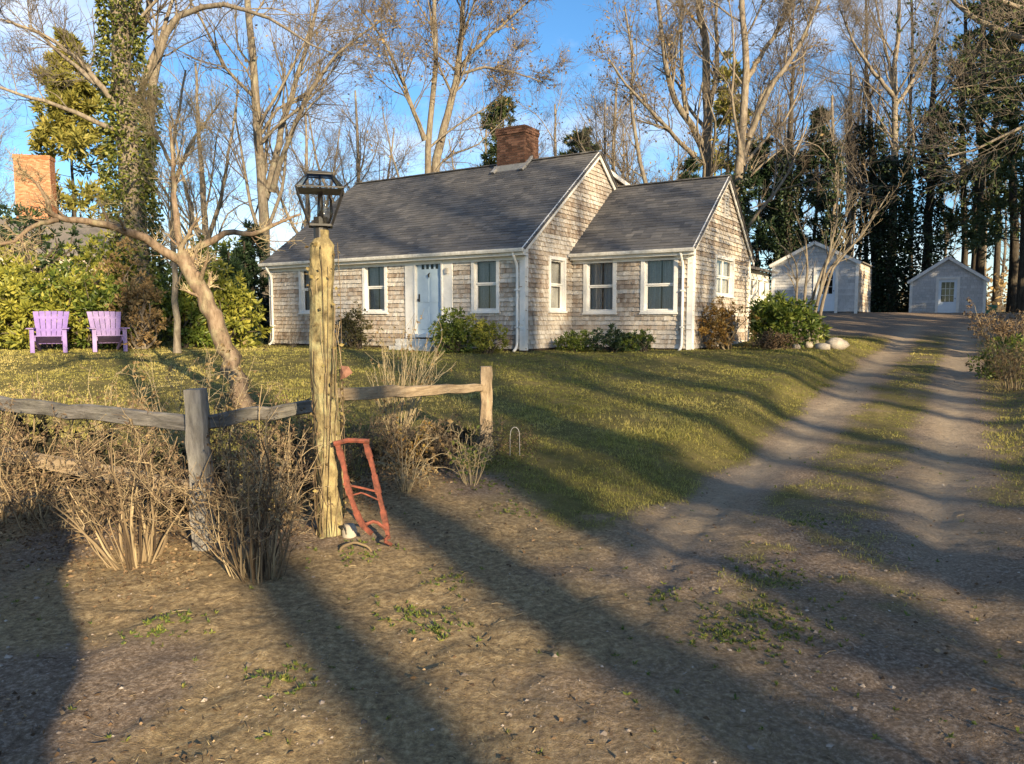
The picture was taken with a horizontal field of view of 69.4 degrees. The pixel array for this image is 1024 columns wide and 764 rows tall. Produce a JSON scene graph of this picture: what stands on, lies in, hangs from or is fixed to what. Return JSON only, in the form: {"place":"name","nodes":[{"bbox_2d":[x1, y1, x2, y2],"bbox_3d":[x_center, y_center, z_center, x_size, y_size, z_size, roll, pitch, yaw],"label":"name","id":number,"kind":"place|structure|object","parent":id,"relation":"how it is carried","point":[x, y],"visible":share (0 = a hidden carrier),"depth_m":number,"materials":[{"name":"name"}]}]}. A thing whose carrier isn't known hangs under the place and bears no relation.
{"place":"outdoors","nodes":[
{"label":"outdoors","id":0,"kind":"place"},
{"bbox_2d":[0,459,1022,763],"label":"broken twigs","id":1,"kind":"object","parent":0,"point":[420,629],"visible":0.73,"depth_m":4.01,"materials":[{"name":"wood"}]},
{"bbox_2d":[0,331,1023,642],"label":"lawn","id":2,"kind":"structure","parent":0,"point":[695,468],"depth_m":11.72,"materials":[{"name":"green plant"}]},
{"bbox_2d":[0,251,63,348],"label":"rhododendron","id":3,"kind":"object","parent":2,"relation":"on","point":[15,271],"visible":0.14,"depth_m":19.74,"materials":[{"name":"green plant"}]},
{"bbox_2d":[0,201,82,340],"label":"evergreen shrub","id":4,"kind":"object","parent":2,"relation":"on","point":[48,245],"visible":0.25,"depth_m":23.75,"materials":[{"name":"green plant"}]},
{"bbox_2d":[26,311,70,352],"bbox_3d":[-11.115,-1.200,17.797,0.870,1.022,0.997,-2,5,-26],"label":"adirondack chair","id":5,"kind":"object","parent":2,"relation":"on","point":[53,320],"visible":0.93,"depth_m":17.91,"materials":[{"name":"purple paint"}]},
{"bbox_2d":[0,263,113,349],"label":"rhododendron","id":6,"kind":"object","parent":2,"relation":"on","point":[9,307],"visible":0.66,"depth_m":18.99,"materials":[{"name":"green plant"}]},
{"bbox_2d":[2,207,117,337],"bbox_3d":[-14.732,-3.556,24.587,4.428,4.656,3.013,2,5,26],"label":"rhododendron","id":7,"kind":"object","parent":2,"relation":"on","point":[78,247],"visible":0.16,"depth_m":24.48,"materials":[{"name":"green plant"}]},
{"bbox_2d":[23,257,153,349],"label":"rhododendron","id":8,"kind":"object","parent":2,"relation":"on","point":[89,305],"visible":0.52,"depth_m":19.37,"materials":[{"name":"green plant"}]},
{"bbox_2d":[55,229,138,344],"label":"rhododendron","id":9,"kind":"object","parent":2,"relation":"on","point":[89,247],"visible":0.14,"depth_m":22.18,"materials":[{"name":"green plant"}]},
{"bbox_2d":[87,311,129,351],"bbox_3d":[-10.048,-1.245,18.341,0.870,1.022,0.997,-4,6,-36],"label":"adirondack chair","id":10,"kind":"object","parent":2,"relation":"on","point":[108,335],"visible":0.94,"depth_m":18.44,"materials":[{"name":"purple paint"}]},
{"bbox_2d":[0,364,228,457],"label":"cane shrub","id":11,"kind":"object","parent":2,"relation":"on","point":[119,405],"visible":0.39,"depth_m":7.75,"materials":[{"name":"beige plant"}]},
{"bbox_2d":[87,233,157,344],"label":"withered shrub","id":12,"kind":"object","parent":2,"relation":"on","point":[121,266],"visible":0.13,"depth_m":21.08,"materials":[{"name":"beige plant"}]},
{"bbox_2d":[104,269,173,348],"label":"withered shrub","id":13,"kind":"object","parent":2,"relation":"on","point":[145,338],"visible":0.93,"depth_m":19.49,"materials":[{"name":"beige plant"}]},
{"bbox_2d":[0,102,311,408],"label":"apple tree","id":14,"kind":"object","parent":2,"relation":"on","point":[185,260],"visible":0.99,"depth_m":10.45,"materials":[{"name":"brown plant"}]},
{"bbox_2d":[84,0,254,352],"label":"slender tree","id":15,"kind":"object","parent":2,"relation":"on","point":[177,348],"visible":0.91,"depth_m":17.04,"materials":[{"name":"brown plant"}]},
{"bbox_2d":[150,263,231,347],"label":"rhododendron","id":16,"kind":"object","parent":2,"relation":"on","point":[199,334],"visible":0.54,"depth_m":20.19,"materials":[{"name":"green plant"}]},
{"bbox_2d":[0,0,384,345],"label":"ivy clad tree","id":17,"kind":"object","parent":2,"relation":"on","point":[124,19],"visible":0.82,"depth_m":22.18,"materials":[{"name":"green plant"}]},
{"bbox_2d":[96,2,308,260],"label":"skyline tree","id":18,"kind":"object","parent":2,"relation":"on","point":[207,233],"visible":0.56,"depth_m":40.66,"materials":[{"name":"brown plant"}]},
{"bbox_2d":[173,259,272,347],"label":"rhododendron","id":19,"kind":"object","parent":2,"relation":"on","point":[237,322],"visible":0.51,"depth_m":20.75,"materials":[{"name":"green plant"}]},
{"bbox_2d":[207,246,264,343],"bbox_3d":[-8.952,-2.610,23.335,2.067,3.384,2.208,-3,6,-33],"label":"arborvitae","id":20,"kind":"object","parent":2,"relation":"on","point":[236,263],"visible":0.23,"depth_m":23.24,"materials":[{"name":"green plant"}]},
{"bbox_2d":[230,241,269,341],"bbox_3d":[-8.722,-2.840,24.538,2.240,3.705,2.101,0,5,0],"label":"arborvitae","id":21,"kind":"object","parent":2,"relation":"on","point":[251,264],"visible":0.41,"depth_m":24.21,"materials":[{"name":"green plant"}]},
{"bbox_2d":[231,218,269,322],"bbox_3d":[-9.421,-3.772,27.197,2.737,4.540,2.473,0,5,0],"label":"arborvitae","id":22,"kind":"object","parent":2,"relation":"on","point":[254,255],"visible":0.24,"depth_m":27.08,"materials":[{"name":"green plant"}]},
{"bbox_2d":[136,0,433,331],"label":"bare tree","id":23,"kind":"object","parent":2,"relation":"on","point":[266,188],"visible":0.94,"depth_m":30.05,"materials":[{"name":"brown plant"}]},
{"bbox_2d":[232,401,433,477],"bbox_3d":[-1.782,0.547,7.229,1.964,0.814,1.686,0,5,0],"label":"withered perennial","id":24,"kind":"object","parent":2,"relation":"on","point":[349,455],"visible":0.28,"depth_m":7.10,"materials":[{"name":"brown plant"}]},
{"bbox_2d":[335,301,383,348],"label":"boxwood","id":25,"kind":"object","parent":2,"relation":"on","point":[357,336],"visible":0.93,"depth_m":19.71,"materials":[{"name":"green plant"}]},
{"bbox_2d":[365,310,455,444],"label":"cane shrub","id":26,"kind":"object","parent":2,"relation":"on","point":[409,408],"visible":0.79,"depth_m":8.27,"materials":[{"name":"beige plant"}]},
{"bbox_2d":[340,406,506,470],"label":"withered perennial","id":27,"kind":"object","parent":2,"relation":"on","point":[446,435],"visible":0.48,"depth_m":7.62,"materials":[{"name":"brown plant"}]},
{"bbox_2d":[302,0,577,181],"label":"bare tree","id":28,"kind":"object","parent":2,"relation":"on","point":[457,75],"visible":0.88,"depth_m":34.89,"materials":[{"name":"brown plant"}]},
{"bbox_2d":[426,305,481,353],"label":"boxwood","id":29,"kind":"object","parent":2,"relation":"on","point":[453,334],"visible":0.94,"depth_m":17.63,"materials":[{"name":"green plant"}]},
{"bbox_2d":[464,313,508,353],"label":"boxwood","id":30,"kind":"object","parent":2,"relation":"on","point":[485,332],"visible":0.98,"depth_m":17.51,"materials":[{"name":"green plant"}]},
{"bbox_2d":[258,124,777,351],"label":"house","id":31,"kind":"structure","parent":2,"relation":"on","point":[525,245],"depth_m":19.80,"materials":[{"name":"grey wood"}]},
{"bbox_2d":[362,266,387,313],"bbox_3d":[-3.748,-2.622,20.487,0.940,1.465,0.260,3,6,32],"label":"window","id":32,"kind":"structure","parent":31,"relation":"in","point":[374,287],"depth_m":20.61,"materials":[{"name":"white paint"}]},
{"bbox_2d":[417,264,440,333],"bbox_3d":[-2.177,-2.266,19.449,0.860,2.000,0.099,3,6,32],"label":"door","id":33,"kind":"structure","parent":31,"relation":"in","point":[428,280],"depth_m":19.50,"materials":[{"name":"blue paint"}]},
{"bbox_2d":[470,261,499,312],"bbox_3d":[-0.624,-2.455,18.511,0.880,1.465,0.260,3,6,32],"label":"window","id":34,"kind":"structure","parent":31,"relation":"in","point":[483,307],"depth_m":18.61,"materials":[{"name":"white paint"}]},
{"bbox_2d":[548,255,566,312],"bbox_3d":[1.111,-2.526,19.236,0.260,1.445,0.940,3,6,32],"label":"window","id":35,"kind":"structure","parent":31,"relation":"in","point":[553,271],"depth_m":19.45,"materials":[{"name":"white paint"}]},
{"bbox_2d":[582,259,616,313],"bbox_3d":[2.358,-2.531,19.528,1.000,1.485,0.260,3,6,32],"label":"window","id":36,"kind":"structure","parent":31,"relation":"in","point":[592,291],"depth_m":19.63,"materials":[{"name":"white paint"}]},
{"bbox_2d":[639,256,678,313],"bbox_3d":[3.741,-2.457,18.653,1.020,1.485,0.260,3,6,32],"label":"window","id":37,"kind":"structure","parent":31,"relation":"in","point":[650,290],"depth_m":18.75,"materials":[{"name":"white paint"}]},
{"bbox_2d":[714,254,734,297],"bbox_3d":[5.769,-2.885,20.333,0.260,1.115,1.770,3,6,32],"label":"window","id":38,"kind":"structure","parent":31,"relation":"in","point":[721,278],"depth_m":20.55,"materials":[{"name":"white paint"}]},
{"bbox_2d":[553,329,596,351],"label":"shrub","id":39,"kind":"object","parent":2,"relation":"on","point":[572,342],"visible":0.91,"depth_m":18.46,"materials":[{"name":"green plant"}]},
{"bbox_2d":[584,323,645,352],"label":"shrub","id":40,"kind":"object","parent":2,"relation":"on","point":[615,345],"visible":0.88,"depth_m":17.99,"materials":[{"name":"green plant"}]},
{"bbox_2d":[556,0,708,183],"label":"bare tree","id":41,"kind":"object","parent":2,"relation":"on","point":[632,93],"visible":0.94,"depth_m":28.16,"materials":[{"name":"brown plant"}]},
{"bbox_2d":[612,0,800,209],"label":"bare tree","id":42,"kind":"object","parent":2,"relation":"on","point":[704,145],"visible":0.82,"depth_m":31.40,"materials":[{"name":"brown plant"}]},
{"bbox_2d":[697,296,759,349],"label":"autumn shrub","id":43,"kind":"object","parent":2,"relation":"on","point":[722,333],"visible":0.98,"depth_m":18.45,"materials":[{"name":"orange plant"}]},
{"bbox_2d":[743,137,794,287],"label":"cedar tree","id":44,"kind":"object","parent":2,"relation":"on","point":[763,235],"visible":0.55,"depth_m":41.61,"materials":[{"name":"green plant"}]},
{"bbox_2d":[750,328,803,349],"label":"shrub","id":45,"kind":"object","parent":2,"relation":"on","point":[777,340],"visible":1,"depth_m":18.18,"materials":[{"name":"brown plant"}]},
{"bbox_2d":[665,0,895,239],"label":"bare tree","id":46,"kind":"object","parent":2,"relation":"on","point":[787,8],"visible":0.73,"depth_m":30.02,"materials":[{"name":"brown plant"}]},
{"bbox_2d":[745,290,831,347],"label":"rhododendron","id":47,"kind":"object","parent":2,"relation":"on","point":[780,315],"visible":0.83,"depth_m":19.07,"materials":[{"name":"green plant"}]},
{"bbox_2d":[754,19,857,301],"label":"ivy clad tree","id":48,"kind":"object","parent":2,"relation":"on","point":[790,193],"visible":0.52,"depth_m":40.89,"materials":[{"name":"green plant"}]},
{"bbox_2d":[769,104,852,282],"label":"cedar tree","id":49,"kind":"object","parent":2,"relation":"on","point":[816,202],"visible":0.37,"depth_m":43.80,"materials":[{"name":"green plant"}]},
{"bbox_2d":[771,160,906,343],"bbox_3d":[8.841,-3.462,20.369,3.470,4.957,1.755,0,5,0],"label":"bare tree","id":50,"kind":"object","parent":2,"relation":"on","point":[823,275],"visible":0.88,"depth_m":20.44,"materials":[{"name":"brown plant"}]},
{"bbox_2d":[829,25,904,311],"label":"ivy clad tree","id":51,"kind":"object","parent":2,"relation":"on","point":[870,143],"visible":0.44,"depth_m":43.88,"materials":[{"name":"green plant"}]},
{"bbox_2d":[778,0,1007,311],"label":"ivy clad tree","id":52,"kind":"object","parent":2,"relation":"on","point":[889,280],"visible":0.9,"depth_m":41.85,"materials":[{"name":"green plant"}]},
{"bbox_2d":[0,305,1023,763],"bbox_3d":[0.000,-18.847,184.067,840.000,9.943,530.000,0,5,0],"label":"ground","id":53,"kind":"structure","parent":0,"point":[216,659],"depth_m":3.64,"materials":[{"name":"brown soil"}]},
{"bbox_2d":[0,412,96,487],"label":"bush","id":54,"kind":"object","parent":53,"relation":"on","point":[38,447],"visible":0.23,"depth_m":6.82,"materials":[{"name":"brown plant"}]},
{"bbox_2d":[2,24,121,220],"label":"pine tree","id":55,"kind":"object","parent":53,"relation":"on","point":[69,134],"visible":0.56,"depth_m":49.53,"materials":[{"name":"green plant"}]},
{"bbox_2d":[0,154,124,281],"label":"neighbour house","id":56,"kind":"structure","parent":53,"relation":"on","point":[47,161],"depth_m":45.87,"materials":[{"name":"orange brick"}]},
{"bbox_2d":[0,378,151,526],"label":"cane shrub","id":57,"kind":"object","parent":53,"relation":"on","point":[26,466],"visible":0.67,"depth_m":5.79,"materials":[{"name":"brown plant"}]},
{"bbox_2d":[35,429,141,502],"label":"bush","id":58,"kind":"object","parent":53,"relation":"on","point":[106,461],"visible":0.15,"depth_m":6.28,"materials":[{"name":"brown plant"}]},
{"bbox_2d":[0,393,188,544],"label":"cane shrub","id":59,"kind":"object","parent":53,"relation":"on","point":[8,440],"visible":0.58,"depth_m":5.40,"materials":[{"name":"brown plant"}]},
{"bbox_2d":[29,404,236,570],"bbox_3d":[-2.562,0.670,4.924,1.429,1.125,1.078,3,6,31],"label":"cane shrub","id":60,"kind":"object","parent":53,"relation":"on","point":[131,552],"visible":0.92,"depth_m":4.79,"materials":[{"name":"beige plant"}]},
{"bbox_2d":[116,443,237,519],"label":"bush","id":61,"kind":"object","parent":53,"relation":"on","point":[178,500],"visible":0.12,"depth_m":5.94,"materials":[{"name":"brown plant"}]},
{"bbox_2d":[100,334,276,468],"bbox_3d":[-3.114,0.234,7.227,1.609,1.376,1.705,0,5,0],"label":"cane shrub","id":62,"kind":"object","parent":53,"relation":"on","point":[154,392],"visible":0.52,"depth_m":7.24,"materials":[{"name":"beige plant"}]},
{"bbox_2d":[123,379,312,541],"bbox_3d":[-1.985,0.565,5.240,1.086,1.180,1.523,0,5,0],"label":"cane shrub","id":63,"kind":"object","parent":53,"relation":"on","point":[219,440],"visible":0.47,"depth_m":5.25,"materials":[{"name":"brown plant"}]},
{"bbox_2d":[125,387,333,583],"bbox_3d":[-1.634,0.630,4.539,1.281,1.243,1.059,-4,6,-39],"label":"cane shrub","id":64,"kind":"object","parent":53,"relation":"on","point":[252,563],"visible":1,"depth_m":4.53,"materials":[{"name":"brown plant"}]},
{"bbox_2d":[0,366,492,550],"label":"split rail fence","id":65,"kind":"object","parent":53,"relation":"on","point":[195,423],"visible":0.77,"depth_m":5.44,"materials":[{"name":"grey wood"}]},
{"bbox_2d":[199,80,382,252],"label":"skyline tree","id":66,"kind":"object","parent":53,"relation":"on","point":[306,197],"visible":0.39,"depth_m":58.51,"materials":[{"name":"brown plant"}]},
{"bbox_2d":[226,381,364,515],"bbox_3d":[-1.787,0.533,6.267,1.163,1.072,1.545,0,5,0],"label":"cane shrub","id":67,"kind":"object","parent":53,"relation":"on","point":[306,454],"visible":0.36,"depth_m":5.93,"materials":[{"name":"brown plant"}]},
{"bbox_2d":[271,427,360,499],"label":"bush","id":68,"kind":"object","parent":53,"relation":"on","point":[348,470],"visible":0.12,"depth_m":6.38,"materials":[{"name":"brown plant"}]},
{"bbox_2d":[295,170,343,538],"bbox_3d":[-1.353,-0.115,5.309,0.332,2.758,0.332,-1,5,-14],"label":"lamp post","id":69,"kind":"object","parent":53,"relation":"on","point":[321,225],"visible":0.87,"depth_m":5.24,"materials":[{"name":"brown wood"}]},
{"bbox_2d":[304,242,346,537],"bbox_3d":[-1.337,0.061,5.319,0.277,2.108,0.274,0,5,0],"label":"dead vine","id":70,"kind":"object","parent":69,"relation":"attached to","point":[328,404],"visible":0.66,"depth_m":5.27,"materials":[{"name":"plant"}]},
{"bbox_2d":[279,56,436,233],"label":"skyline tree","id":71,"kind":"object","parent":53,"relation":"on","point":[358,169],"visible":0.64,"depth_m":48.84,"materials":[{"name":"brown plant"}]},
{"bbox_2d":[333,438,391,545],"bbox_3d":[-1.025,0.763,5.196,0.485,0.721,0.217,3,6,35],"label":"metal frame","id":72,"kind":"object","parent":53,"relation":"on","point":[350,494],"visible":1,"depth_m":5.21,"materials":[{"name":"red paint"}]},
{"bbox_2d":[291,402,447,474],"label":"withered perennial","id":73,"kind":"object","parent":53,"relation":"on","point":[370,426],"visible":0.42,"depth_m":7.46,"materials":[{"name":"plant"}]},
{"bbox_2d":[359,428,445,467],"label":"shrub","id":74,"kind":"object","parent":53,"relation":"on","point":[413,441],"visible":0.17,"depth_m":7.51,"materials":[{"name":"brown plant"}]},
{"bbox_2d":[374,419,464,492],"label":"withered perennial","id":75,"kind":"object","parent":53,"relation":"on","point":[403,481],"visible":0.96,"depth_m":6.61,"materials":[{"name":"beige plant"}]},
{"bbox_2d":[385,413,503,469],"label":"withered perennial","id":76,"kind":"object","parent":53,"relation":"on","point":[446,438],"visible":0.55,"depth_m":7.50,"materials":[{"name":"plant"}]},
{"bbox_2d":[444,424,497,485],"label":"withered perennial","id":77,"kind":"object","parent":53,"relation":"on","point":[467,456],"visible":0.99,"depth_m":6.83,"materials":[{"name":"beige plant"}]},
{"bbox_2d":[415,66,546,170],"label":"skyline tree","id":78,"kind":"object","parent":53,"relation":"on","point":[453,157],"visible":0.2,"depth_m":58.20,"materials":[{"name":"brown plant"}]},
{"bbox_2d":[475,94,517,165],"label":"pine tree","id":79,"kind":"object","parent":53,"relation":"on","point":[490,154],"visible":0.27,"depth_m":44.59,"materials":[{"name":"green plant"}]},
{"bbox_2d":[1,92,1021,305],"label":"woods","id":80,"kind":"object","parent":53,"relation":"on","point":[1005,245],"visible":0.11,"depth_m":69.64,"materials":[{"name":"brown plant"}]},
{"bbox_2d":[4,448,1023,753],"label":"weeds","id":81,"kind":"object","parent":53,"relation":"on","point":[434,630],"visible":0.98,"depth_m":3.89,"materials":[{"name":"green plant"}]},
{"bbox_2d":[479,50,611,157],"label":"skyline tree","id":82,"kind":"object","parent":53,"relation":"on","point":[555,150],"visible":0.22,"depth_m":52.90,"materials":[{"name":"brown plant"}]},
{"bbox_2d":[548,44,700,184],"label":"skyline tree","id":83,"kind":"object","parent":53,"relation":"on","point":[605,131],"visible":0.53,"depth_m":43.21,"materials":[{"name":"brown plant"}]},
{"bbox_2d":[695,50,758,175],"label":"pine tree","id":84,"kind":"object","parent":53,"relation":"on","point":[719,119],"visible":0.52,"depth_m":46.48,"materials":[{"name":"green plant"}]},
{"bbox_2d":[715,17,898,258],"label":"skyline tree","id":85,"kind":"object","parent":53,"relation":"on","point":[781,140],"visible":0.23,"depth_m":47.76,"materials":[{"name":"brown plant"}]},
{"bbox_2d":[769,240,874,313],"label":"garden shed","id":86,"kind":"structure","parent":53,"relation":"on","point":[849,289],"depth_m":35.61,"materials":[{"name":"grey wood"}]},
{"bbox_2d":[772,85,879,250],"bbox_3d":[16.632,-9.946,39.865,5.410,12.667,4.980,2,5,18],"label":"ivy clad tree","id":87,"kind":"object","parent":53,"relation":"on","point":[830,176],"visible":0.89,"depth_m":39.05,"materials":[{"name":"green plant"}]},
{"bbox_2d":[770,2,951,257],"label":"skyline tree","id":88,"kind":"object","parent":53,"relation":"on","point":[850,214],"visible":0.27,"depth_m":51.76,"materials":[{"name":"brown plant"}]},
{"bbox_2d":[837,0,972,305],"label":"woodland tree","id":89,"kind":"object","parent":53,"relation":"on","point":[911,74],"visible":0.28,"depth_m":50.13,"materials":[{"name":"brown plant"}]},
{"bbox_2d":[826,0,1023,217],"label":"bare tree","id":90,"kind":"object","parent":53,"relation":"on","point":[1007,31],"visible":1,"depth_m":16.05,"materials":[{"name":"brown plant"}]},
{"bbox_2d":[876,0,995,275],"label":"tree","id":91,"kind":"object","parent":53,"relation":"on","point":[927,226],"visible":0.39,"depth_m":44.88,"materials":[{"name":"green plant"}]},
{"bbox_2d":[907,256,989,312],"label":"garden shed","id":92,"kind":"structure","parent":53,"relation":"on","point":[948,284],"depth_m":39.72,"materials":[{"name":"grey wood"}]},
{"bbox_2d":[900,0,1023,312],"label":"pine tree","id":93,"kind":"object","parent":53,"relation":"on","point":[1005,172],"visible":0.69,"depth_m":40.41,"materials":[{"name":"green plant"}]},
{"bbox_2d":[905,0,1023,269],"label":"pine tree","id":94,"kind":"object","parent":53,"relation":"on","point":[948,215],"visible":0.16,"depth_m":45.35,"materials":[{"name":"green plant"}]},
{"bbox_2d":[932,5,1022,312],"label":"woodland tree","id":95,"kind":"object","parent":53,"relation":"on","point":[1012,275],"visible":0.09,"depth_m":43.39,"materials":[{"name":"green plant"}]},
{"bbox_2d":[936,1,1023,304],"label":"woodland tree","id":96,"kind":"object","parent":53,"relation":"on","point":[979,267],"visible":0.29,"depth_m":43.95,"materials":[{"name":"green plant"}]},
{"bbox_2d":[937,1,1023,309],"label":"woodland tree","id":97,"kind":"object","parent":53,"relation":"on","point":[997,256],"visible":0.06,"depth_m":49.41,"materials":[{"name":"brown plant"}]},
{"bbox_2d":[962,297,1023,350],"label":"cane shrub","id":98,"kind":"object","parent":53,"relation":"on","point":[1005,327],"visible":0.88,"depth_m":19.12,"materials":[{"name":"brown plant"}]},
{"bbox_2d":[965,321,1023,391],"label":"cane shrub","id":99,"kind":"object","parent":53,"relation":"on","point":[1010,368],"visible":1,"depth_m":13.53,"materials":[{"name":"beige plant"}]},
{"bbox_2d":[967,333,1023,380],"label":"shrub","id":100,"kind":"object","parent":53,"relation":"on","point":[1008,343],"visible":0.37,"depth_m":14.97,"materials":[{"name":"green plant"}]},
{"bbox_2d":[0,0,1023,304],"label":"sky","id":101,"kind":"structure","parent":0,"point":[570,21],"materials":[{"name":"blue"}]},
{"bbox_2d":[589,312,1023,549],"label":"driveway","id":102,"kind":"structure","parent":0,"point":[943,427],"depth_m":8.47,"materials":[{"name":"grey gravel"}]},
{"bbox_2d":[0,342,1023,763],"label":"fallen leaves","id":103,"kind":"object","parent":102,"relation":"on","point":[174,558],"visible":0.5,"depth_m":5.14,"materials":[{"name":"brown plant"}]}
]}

